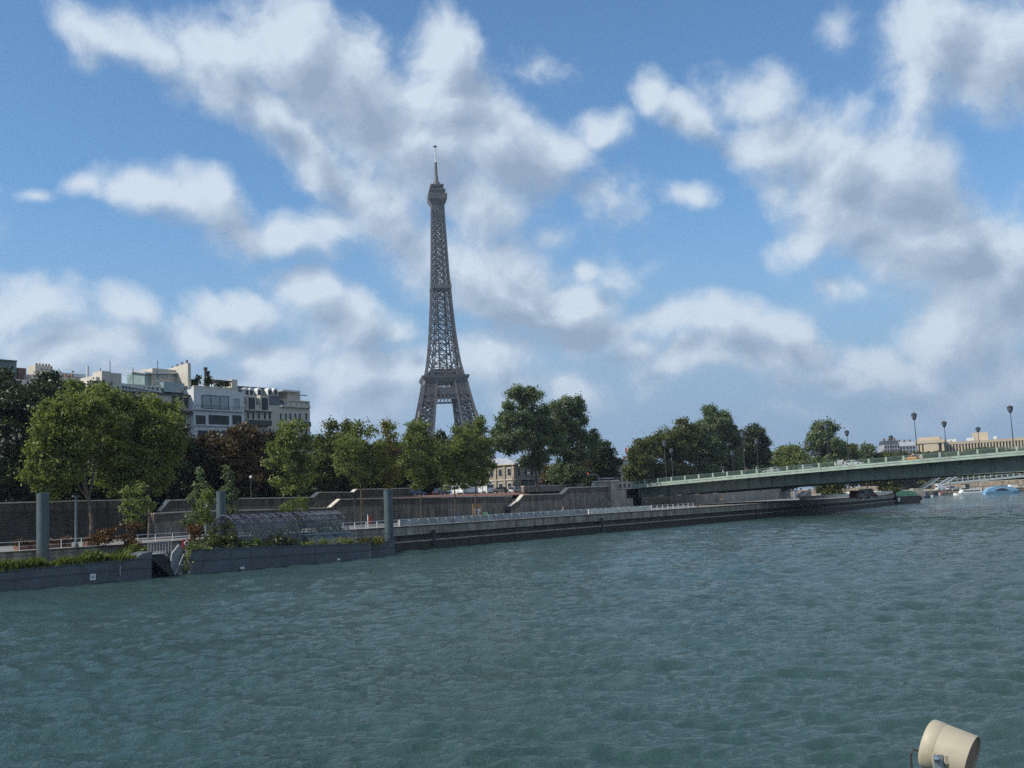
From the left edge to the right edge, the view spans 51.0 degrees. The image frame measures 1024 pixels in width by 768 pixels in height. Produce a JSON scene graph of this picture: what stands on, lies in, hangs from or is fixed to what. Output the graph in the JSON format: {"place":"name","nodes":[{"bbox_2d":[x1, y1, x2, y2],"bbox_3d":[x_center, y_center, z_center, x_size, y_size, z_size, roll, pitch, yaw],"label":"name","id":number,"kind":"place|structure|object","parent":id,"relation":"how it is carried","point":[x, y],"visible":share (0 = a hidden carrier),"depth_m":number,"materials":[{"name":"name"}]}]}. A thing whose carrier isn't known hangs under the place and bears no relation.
{"place":"outdoors","nodes":[
{"label":"outdoors","id":0,"kind":"place"},
{"bbox_2d":[0,359,27,501],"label":"apartment building","id":1,"kind":"structure","parent":0,"point":[20,371],"depth_m":221.40,"materials":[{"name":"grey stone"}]},
{"bbox_2d":[81,360,192,503],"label":"apartment building","id":2,"kind":"structure","parent":0,"point":[169,384],"depth_m":213.46,"materials":[{"name":"concrete"}]},
{"bbox_2d":[222,386,310,453],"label":"apartment building","id":3,"kind":"structure","parent":0,"point":[266,408],"depth_m":232.23,"materials":[{"name":"stone"}]},
{"bbox_2d":[151,489,629,512],"bbox_3d":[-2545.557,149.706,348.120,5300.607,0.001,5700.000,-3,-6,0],"label":"ground","id":4,"kind":"structure","parent":0,"point":[513,497],"depth_m":289.06,"materials":[{"name":"grey concrete"}]},
{"bbox_2d":[0,365,62,501],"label":"street tree","id":5,"kind":"object","parent":4,"relation":"on","point":[16,397],"visible":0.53,"depth_m":159.24,"materials":[{"name":"green plant"}]},
{"bbox_2d":[23,363,88,407],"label":"apartment building","id":6,"kind":"structure","parent":4,"relation":"on","point":[37,368],"depth_m":227.29,"materials":[{"name":"concrete"}]},
{"bbox_2d":[6,367,107,487],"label":"street tree","id":7,"kind":"object","parent":4,"relation":"on","point":[54,375],"visible":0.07,"depth_m":170.58,"materials":[{"name":"green plant"}]},
{"bbox_2d":[62,377,142,499],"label":"street tree","id":8,"kind":"object","parent":4,"relation":"on","point":[92,382],"visible":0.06,"depth_m":172.37,"materials":[{"name":"green plant"}]},
{"bbox_2d":[117,400,202,499],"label":"street tree","id":9,"kind":"object","parent":4,"relation":"on","point":[185,470],"visible":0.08,"depth_m":176.67,"materials":[{"name":"green plant"}]},
{"bbox_2d":[0,478,331,507],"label":"hedge","id":10,"kind":"object","parent":4,"relation":"on","point":[97,493],"visible":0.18,"depth_m":175.91,"materials":[{"name":"green plant"}]},
{"bbox_2d":[156,430,225,497],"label":"street tree","id":11,"kind":"object","parent":4,"relation":"on","point":[199,458],"visible":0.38,"depth_m":182.28,"materials":[{"name":"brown plant"}]},
{"bbox_2d":[181,367,244,439],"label":"apartment building","id":12,"kind":"structure","parent":4,"relation":"on","point":[221,409],"depth_m":217.49,"materials":[{"name":"white concrete"}]},
{"bbox_2d":[202,395,228,409],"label":"window","id":13,"kind":"structure","parent":12,"relation":"in","point":[221,402],"depth_m":217.52,"materials":[{"name":"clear glass"}]},
{"bbox_2d":[209,415,228,424],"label":"window","id":14,"kind":"structure","parent":12,"relation":"in","point":[213,419],"depth_m":217.78,"materials":[{"name":"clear glass"}]},
{"bbox_2d":[0,452,451,501],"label":"trees","id":15,"kind":"object","parent":4,"relation":"on","point":[428,490],"visible":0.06,"depth_m":244.58,"materials":[{"name":"green plant"}]},
{"bbox_2d":[190,421,274,497],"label":"street tree","id":16,"kind":"object","parent":4,"relation":"on","point":[240,455],"visible":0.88,"depth_m":185.55,"materials":[{"name":"brown plant"}]},
{"bbox_2d":[252,427,309,496],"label":"street tree","id":17,"kind":"object","parent":4,"relation":"on","point":[269,436],"visible":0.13,"depth_m":197.60,"materials":[{"name":"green plant"}]},
{"bbox_2d":[306,415,370,491],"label":"street tree","id":18,"kind":"object","parent":4,"relation":"on","point":[326,476],"visible":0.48,"depth_m":211.03,"materials":[{"name":"green plant"}]},
{"bbox_2d":[350,439,401,488],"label":"street tree","id":19,"kind":"object","parent":4,"relation":"on","point":[393,452],"visible":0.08,"depth_m":225.21,"materials":[{"name":"green plant"}]},
{"bbox_2d":[394,434,450,495],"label":"street tree","id":20,"kind":"object","parent":4,"relation":"on","point":[402,477],"visible":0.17,"depth_m":240.02,"materials":[{"name":"green plant"}]},
{"bbox_2d":[429,424,493,478],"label":"street tree","id":21,"kind":"object","parent":4,"relation":"on","point":[443,435],"visible":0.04,"depth_m":256.47,"materials":[{"name":"green plant"}]},
{"bbox_2d":[487,383,566,492],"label":"poplar tree","id":22,"kind":"object","parent":4,"relation":"on","point":[533,429],"visible":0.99,"depth_m":242.75,"materials":[{"name":"green plant"}]},
{"bbox_2d":[520,484,583,493],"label":"embankment wall","id":23,"kind":"structure","parent":4,"relation":"on","point":[545,489],"depth_m":251.99,"materials":[{"name":"stone"}]},
{"bbox_2d":[541,391,601,486],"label":"poplar tree","id":24,"kind":"object","parent":4,"relation":"on","point":[575,408],"visible":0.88,"depth_m":258.87,"materials":[{"name":"green plant"}]},
{"bbox_2d":[574,438,623,485],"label":"street tree","id":25,"kind":"object","parent":4,"relation":"on","point":[607,464],"visible":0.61,"depth_m":285.38,"materials":[{"name":"green plant"}]},
{"bbox_2d":[619,416,702,482],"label":"street tree","id":26,"kind":"object","parent":4,"relation":"on","point":[642,453],"visible":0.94,"depth_m":332.92,"materials":[{"name":"green plant"}]},
{"bbox_2d":[543,461,801,494],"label":"trees","id":27,"kind":"object","parent":4,"relation":"on","point":[741,468],"visible":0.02,"depth_m":375.97,"materials":[{"name":"green plant"}]},
{"bbox_2d":[686,402,746,477],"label":"poplar tree","id":28,"kind":"object","parent":4,"relation":"on","point":[716,436],"visible":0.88,"depth_m":355.05,"materials":[{"name":"green plant"}]},
{"bbox_2d":[722,422,779,469],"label":"street tree","id":29,"kind":"object","parent":4,"relation":"on","point":[754,431],"visible":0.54,"depth_m":398.77,"materials":[{"name":"green plant"}]},
{"bbox_2d":[359,492,525,497],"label":"leafy verge","id":30,"kind":"structure","parent":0,"point":[485,494],"depth_m":219.56,"materials":[{"name":"green plant"}]},
{"bbox_2d":[0,494,886,551],"bbox_3d":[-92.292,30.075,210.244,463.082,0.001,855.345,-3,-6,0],"label":"quay pavement","id":31,"kind":"structure","parent":0,"point":[143,540],"depth_m":166.36,"materials":[{"name":"grey concrete"}]},
{"bbox_2d":[12,538,35,549],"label":"planter","id":32,"kind":"object","parent":31,"relation":"on","point":[26,545],"visible":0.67,"depth_m":113.86,"materials":[{"name":"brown wood"}]},
{"bbox_2d":[49,534,72,547],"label":"planter","id":33,"kind":"object","parent":31,"relation":"on","point":[57,543],"visible":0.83,"depth_m":117.09,"materials":[{"name":"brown wood"}]},
{"bbox_2d":[8,371,138,535],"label":"plane tree","id":34,"kind":"object","parent":31,"relation":"on","point":[72,446],"visible":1,"depth_m":138.75,"materials":[{"name":"green plant"}]},
{"bbox_2d":[0,499,147,545],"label":"embankment wall","id":35,"kind":"structure","parent":31,"relation":"on","point":[17,520],"depth_m":148.33,"materials":[{"name":"stone"}]},
{"bbox_2d":[72,495,80,546],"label":"lamp post","id":36,"kind":"object","parent":31,"relation":"on","point":[76,525],"visible":0.91,"depth_m":115.35,"materials":[{"name":"metal"}]},
{"bbox_2d":[88,526,117,548],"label":"shrub","id":37,"kind":"object","parent":31,"relation":"on","point":[105,539],"visible":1,"depth_m":114.32,"materials":[{"name":"brown plant"}]},
{"bbox_2d":[117,480,157,537],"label":"young tree","id":38,"kind":"object","parent":31,"relation":"on","point":[137,502],"visible":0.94,"depth_m":124.52,"materials":[{"name":"green plant"}]},
{"bbox_2d":[88,388,195,537],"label":"plane tree","id":39,"kind":"object","parent":31,"relation":"on","point":[150,436],"visible":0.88,"depth_m":148.26,"materials":[{"name":"green plant"}]},
{"bbox_2d":[179,466,212,538],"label":"slim poplar","id":40,"kind":"object","parent":31,"relation":"on","point":[194,494],"visible":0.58,"depth_m":130.36,"materials":[{"name":"green plant"}]},
{"bbox_2d":[219,465,239,523],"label":"slim poplar","id":41,"kind":"object","parent":31,"relation":"on","point":[231,492],"visible":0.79,"depth_m":133.91,"materials":[{"name":"green plant"}]},
{"bbox_2d":[157,488,409,512],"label":"embankment wall","id":42,"kind":"structure","parent":31,"relation":"on","point":[321,499],"depth_m":183.82,"materials":[{"name":"stone"}]},
{"bbox_2d":[259,418,325,528],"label":"plane tree","id":43,"kind":"object","parent":31,"relation":"on","point":[290,458],"visible":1,"depth_m":167.01,"materials":[{"name":"green plant"}]},
{"bbox_2d":[275,495,312,518],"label":"shrub","id":44,"kind":"object","parent":31,"relation":"on","point":[285,507],"visible":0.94,"depth_m":136.92,"materials":[{"name":"green plant"}]},
{"bbox_2d":[151,495,512,536],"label":"embankment wall","id":45,"kind":"structure","parent":31,"relation":"on","point":[403,508],"depth_m":191.21,"materials":[{"name":"stone"}]},
{"bbox_2d":[330,417,392,525],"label":"plane tree","id":46,"kind":"object","parent":31,"relation":"on","point":[352,446],"visible":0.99,"depth_m":179.20,"materials":[{"name":"green plant"}]},
{"bbox_2d":[370,418,405,489],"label":"plane tree","id":47,"kind":"object","parent":31,"relation":"on","point":[392,474],"visible":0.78,"depth_m":184.84,"materials":[{"name":"green plant"}]},
{"bbox_2d":[395,417,449,517],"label":"plane tree","id":48,"kind":"object","parent":31,"relation":"on","point":[424,465],"visible":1,"depth_m":190.75,"materials":[{"name":"green plant"}]},
{"bbox_2d":[433,423,480,515],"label":"plane tree","id":49,"kind":"object","parent":31,"relation":"on","point":[454,456],"visible":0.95,"depth_m":197.86,"materials":[{"name":"green plant"}]},
{"bbox_2d":[460,414,500,514],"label":"plane tree","id":50,"kind":"object","parent":31,"relation":"on","point":[489,464],"visible":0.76,"depth_m":203.82,"materials":[{"name":"green plant"}]},
{"bbox_2d":[507,486,607,513],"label":"embankment wall","id":51,"kind":"structure","parent":31,"relation":"on","point":[570,498],"depth_m":238.32,"materials":[{"name":"stone"}]},
{"bbox_2d":[592,480,641,507],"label":"bridge abutment","id":52,"kind":"object","parent":31,"relation":"on","point":[617,497],"visible":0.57,"depth_m":254.66,"materials":[{"name":"stone"}]},
{"bbox_2d":[616,456,634,488],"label":"apartment building","id":53,"kind":"structure","parent":31,"relation":"on","point":[624,484],"depth_m":557.49,"materials":[{"name":"concrete"}]},
{"bbox_2d":[641,489,790,506],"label":"embankment wall","id":54,"kind":"structure","parent":31,"relation":"on","point":[691,499],"depth_m":315.49,"materials":[{"name":"stone"}]},
{"bbox_2d":[770,442,813,491],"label":"street tree","id":55,"kind":"object","parent":31,"relation":"on","point":[787,455],"visible":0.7,"depth_m":416.67,"materials":[{"name":"green plant"}]},
{"bbox_2d":[793,416,851,467],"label":"poplar tree","id":56,"kind":"object","parent":31,"relation":"on","point":[818,435],"visible":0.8,"depth_m":387.12,"materials":[{"name":"green plant"}]},
{"bbox_2d":[812,484,849,494],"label":"quay tree","id":57,"kind":"object","parent":31,"relation":"on","point":[831,489],"visible":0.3,"depth_m":340.63,"materials":[{"name":"green plant"}]},
{"bbox_2d":[799,491,892,499],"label":"quay barrier","id":58,"kind":"object","parent":31,"relation":"on","point":[832,496],"visible":0.48,"depth_m":289.19,"materials":[{"name":"white paint"}]},
{"bbox_2d":[843,443,863,488],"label":"street tree","id":59,"kind":"object","parent":31,"relation":"on","point":[855,454],"visible":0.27,"depth_m":425.35,"materials":[{"name":"green plant"}]},
{"bbox_2d":[863,480,903,493],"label":"quay tree","id":60,"kind":"object","parent":31,"relation":"on","point":[893,486],"visible":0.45,"depth_m":365.78,"materials":[{"name":"green plant"}]},
{"bbox_2d":[0,491,1023,767],"bbox_3d":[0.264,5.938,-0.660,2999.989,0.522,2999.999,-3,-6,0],"label":"river water","id":61,"kind":"structure","parent":0,"point":[878,637],"depth_m":43.14,"materials":[{"name":"teal liquid"}]},
{"bbox_2d":[36,493,49,561],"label":"mooring pile","id":62,"kind":"object","parent":61,"relation":"in","point":[42,523],"visible":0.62,"depth_m":108.13,"materials":[{"name":"paint"}]},
{"bbox_2d":[0,551,151,590],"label":"garden barge","id":63,"kind":"object","parent":61,"relation":"on","point":[140,568],"visible":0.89,"depth_m":104.25,"materials":[{"name":"paint"}]},
{"bbox_2d":[0,549,137,571],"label":"long grass","id":64,"kind":"structure","parent":63,"relation":"on","point":[86,556],"depth_m":103.65,"materials":[{"name":"green plant"}]},
{"bbox_2d":[108,541,148,554],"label":"shrub","id":65,"kind":"object","parent":63,"relation":"on","point":[134,549],"visible":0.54,"depth_m":111.81,"materials":[{"name":"green plant"}]},
{"bbox_2d":[148,542,184,574],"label":"gangway","id":66,"kind":"object","parent":61,"relation":"on","point":[161,565],"visible":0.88,"depth_m":112.99,"materials":[{"name":"grey paint"}]},
{"bbox_2d":[112,520,146,550],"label":"shrub","id":67,"kind":"object","parent":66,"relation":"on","point":[136,526],"visible":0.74,"depth_m":114.86,"materials":[{"name":"brown plant"}]},
{"bbox_2d":[216,491,225,547],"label":"mooring pile","id":68,"kind":"object","parent":61,"relation":"in","point":[221,502],"visible":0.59,"depth_m":127.30,"materials":[{"name":"paint"}]},
{"bbox_2d":[153,543,369,574],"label":"garden barge","id":69,"kind":"object","parent":61,"relation":"on","point":[227,559],"visible":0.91,"depth_m":120.91,"materials":[{"name":"paint"}]},
{"bbox_2d":[182,523,206,541],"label":"shrub","id":70,"kind":"object","parent":69,"relation":"on","point":[194,530],"visible":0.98,"depth_m":120.17,"materials":[{"name":"brown plant"}]},
{"bbox_2d":[183,539,213,570],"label":"creeper","id":71,"kind":"object","parent":69,"relation":"on","point":[190,546],"visible":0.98,"depth_m":114.17,"materials":[{"name":"green plant"}]},
{"bbox_2d":[193,486,217,545],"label":"birch tree","id":72,"kind":"object","parent":69,"relation":"on","point":[206,496],"visible":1,"depth_m":120.15,"materials":[{"name":"green plant"}]},
{"bbox_2d":[199,521,247,547],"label":"shrub","id":73,"kind":"object","parent":69,"relation":"on","point":[230,539],"visible":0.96,"depth_m":119.87,"materials":[{"name":"green plant"}]},
{"bbox_2d":[234,537,273,547],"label":"shrub","id":74,"kind":"object","parent":69,"relation":"on","point":[258,542],"visible":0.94,"depth_m":121.10,"materials":[{"name":"green plant"}]},
{"bbox_2d":[241,524,288,538],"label":"shrub","id":75,"kind":"object","parent":69,"relation":"on","point":[253,533],"visible":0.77,"depth_m":126.83,"materials":[{"name":"green plant"}]},
{"bbox_2d":[208,510,358,547],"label":"glass tunnel","id":76,"kind":"structure","parent":69,"relation":"on","point":[245,516],"depth_m":128.88,"materials":[{"name":"glass"}]},
{"bbox_2d":[266,533,302,545],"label":"shrub","id":77,"kind":"object","parent":69,"relation":"on","point":[277,537],"visible":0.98,"depth_m":124.51,"materials":[{"name":"green plant"}]},
{"bbox_2d":[271,519,304,544],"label":"shrub","id":78,"kind":"object","parent":69,"relation":"on","point":[294,530],"visible":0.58,"depth_m":131.00,"materials":[{"name":"green plant"}]},
{"bbox_2d":[299,536,356,544],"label":"shrub","id":79,"kind":"object","parent":69,"relation":"on","point":[324,541],"visible":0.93,"depth_m":129.45,"materials":[{"name":"green plant"}]},
{"bbox_2d":[317,519,347,540],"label":"shrub","id":80,"kind":"object","parent":69,"relation":"on","point":[331,535],"visible":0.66,"depth_m":138.18,"materials":[{"name":"green plant"}]},
{"bbox_2d":[351,536,384,547],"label":"shrub","id":81,"kind":"object","parent":69,"relation":"on","point":[365,540],"visible":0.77,"depth_m":137.19,"materials":[{"name":"green plant"}]},
{"bbox_2d":[348,540,394,556],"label":"garden barge","id":82,"kind":"object","parent":61,"relation":"on","point":[387,548],"visible":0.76,"depth_m":139.13,"materials":[{"name":"paint"}]},
{"bbox_2d":[383,489,393,540],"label":"mooring pile","id":83,"kind":"object","parent":61,"relation":"in","point":[388,512],"visible":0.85,"depth_m":143.16,"materials":[{"name":"paint"}]},
{"bbox_2d":[0,501,804,573],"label":"quay wall","id":84,"kind":"structure","parent":61,"relation":"in","point":[416,537],"depth_m":175.97,"materials":[{"name":"stone"}]},
{"bbox_2d":[0,532,189,550],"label":"railing","id":85,"kind":"object","parent":84,"relation":"on","point":[19,546],"visible":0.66,"depth_m":113.40,"materials":[{"name":"grey metal"}]},
{"bbox_2d":[399,509,587,526],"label":"railing","id":86,"kind":"object","parent":84,"relation":"on","point":[423,521],"visible":1,"depth_m":168.16,"materials":[{"name":"grey metal"}]},
{"bbox_2d":[588,505,650,513],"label":"railing","id":87,"kind":"object","parent":84,"relation":"on","point":[616,509],"visible":1,"depth_m":198.92,"materials":[{"name":"white metal"}]},
{"bbox_2d":[631,446,1023,496],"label":"girder bridge","id":88,"kind":"structure","parent":61,"relation":"in","point":[1000,461],"depth_m":239.76,"materials":[{"name":"green paint"}]},
{"bbox_2d":[800,494,895,513],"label":"quay wall","id":89,"kind":"structure","parent":61,"relation":"in","point":[825,505],"depth_m":295.91,"materials":[{"name":"stone"}]},
{"bbox_2d":[894,491,921,503],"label":"cabin barge","id":90,"kind":"object","parent":61,"relation":"on","point":[907,497],"visible":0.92,"depth_m":358.94,"materials":[{"name":"metal"}]},
{"bbox_2d":[953,488,981,494],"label":"tour boat","id":91,"kind":"object","parent":61,"relation":"on","point":[963,491],"visible":0.89,"depth_m":547.88,"materials":[{"name":"white paint"}]},
{"bbox_2d":[936,473,1023,488],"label":"footbridge","id":92,"kind":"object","parent":61,"relation":"in","point":[948,482],"visible":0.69,"depth_m":583.83,"materials":[{"name":"paint"}]},
{"bbox_2d":[982,485,1020,494],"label":"tour boat","id":93,"kind":"object","parent":61,"relation":"on","point":[1008,489],"visible":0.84,"depth_m":523.77,"materials":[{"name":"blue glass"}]},
{"bbox_2d":[0,0,1023,501],"label":"sky","id":94,"kind":"structure","parent":0,"point":[783,216],"materials":[{"name":"blue"}]},
{"bbox_2d":[486,458,543,492],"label":"stone building","id":95,"kind":"structure","parent":0,"point":[507,474],"depth_m":271.59,"materials":[{"name":"stone"}]},
{"bbox_2d":[791,485,1023,496],"bbox_3d":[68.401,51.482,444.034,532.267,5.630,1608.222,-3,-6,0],"label":"quay wall","id":96,"kind":"structure","parent":0,"point":[952,491],"depth_m":633.33,"materials":[{"name":"stone"}]},
{"bbox_2d":[909,720,980,767],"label":"floodlight","id":97,"kind":"object","parent":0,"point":[944,745],"visible":1,"depth_m":6.62,"materials":[{"name":"metal"}]},
{"label":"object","id":98,"kind":"structure","parent":0,"visible":0},
{"bbox_2d":[857,441,877,487],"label":"street tree","id":99,"kind":"object","parent":98,"relation":"on","point":[865,452],"visible":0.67,"depth_m":466.23,"materials":[{"name":"green plant"}]},
{"bbox_2d":[878,438,899,451],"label":"apartment building","id":100,"kind":"structure","parent":98,"relation":"on","point":[884,445],"depth_m":879.13,"materials":[{"name":"stone"}]},
{"bbox_2d":[898,439,915,484],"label":"apartment building","id":101,"kind":"structure","parent":98,"relation":"on","point":[909,446],"depth_m":928.06,"materials":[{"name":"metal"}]},
{"label":"right bank ground","id":102,"kind":"structure","parent":0,"visible":0},
{"bbox_2d":[413,145,515,500],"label":"lattice tower","id":103,"kind":"structure","parent":102,"relation":"on","point":[457,393],"depth_m":947.71,"materials":[{"name":"metal"}]},
{"bbox_2d":[791,479,1023,493],"bbox_3d":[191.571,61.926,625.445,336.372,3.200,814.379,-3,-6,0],"label":"street wall","id":104,"kind":"structure","parent":102,"relation":"on","point":[997,483],"depth_m":653.22,"materials":[{"name":"stone"}]},
{"bbox_2d":[846,473,1023,487],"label":"trees","id":105,"kind":"object","parent":102,"relation":"on","point":[915,483],"visible":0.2,"depth_m":671.95,"materials":[{"name":"green plant"}]},
{"bbox_3d":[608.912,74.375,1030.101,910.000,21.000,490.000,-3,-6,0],"label":"hill","id":106,"kind":"structure","parent":0,"visible":0},
{"bbox_2d":[858,445,1023,461],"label":"trees","id":107,"kind":"object","parent":106,"relation":"on","point":[900,452],"visible":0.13,"depth_m":853.62,"materials":[{"name":"green plant"}]},
{"bbox_2d":[915,432,1023,452],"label":"palace","id":108,"kind":"structure","parent":106,"relation":"on","point":[927,444],"depth_m":1004.88,"materials":[{"name":"stone"}]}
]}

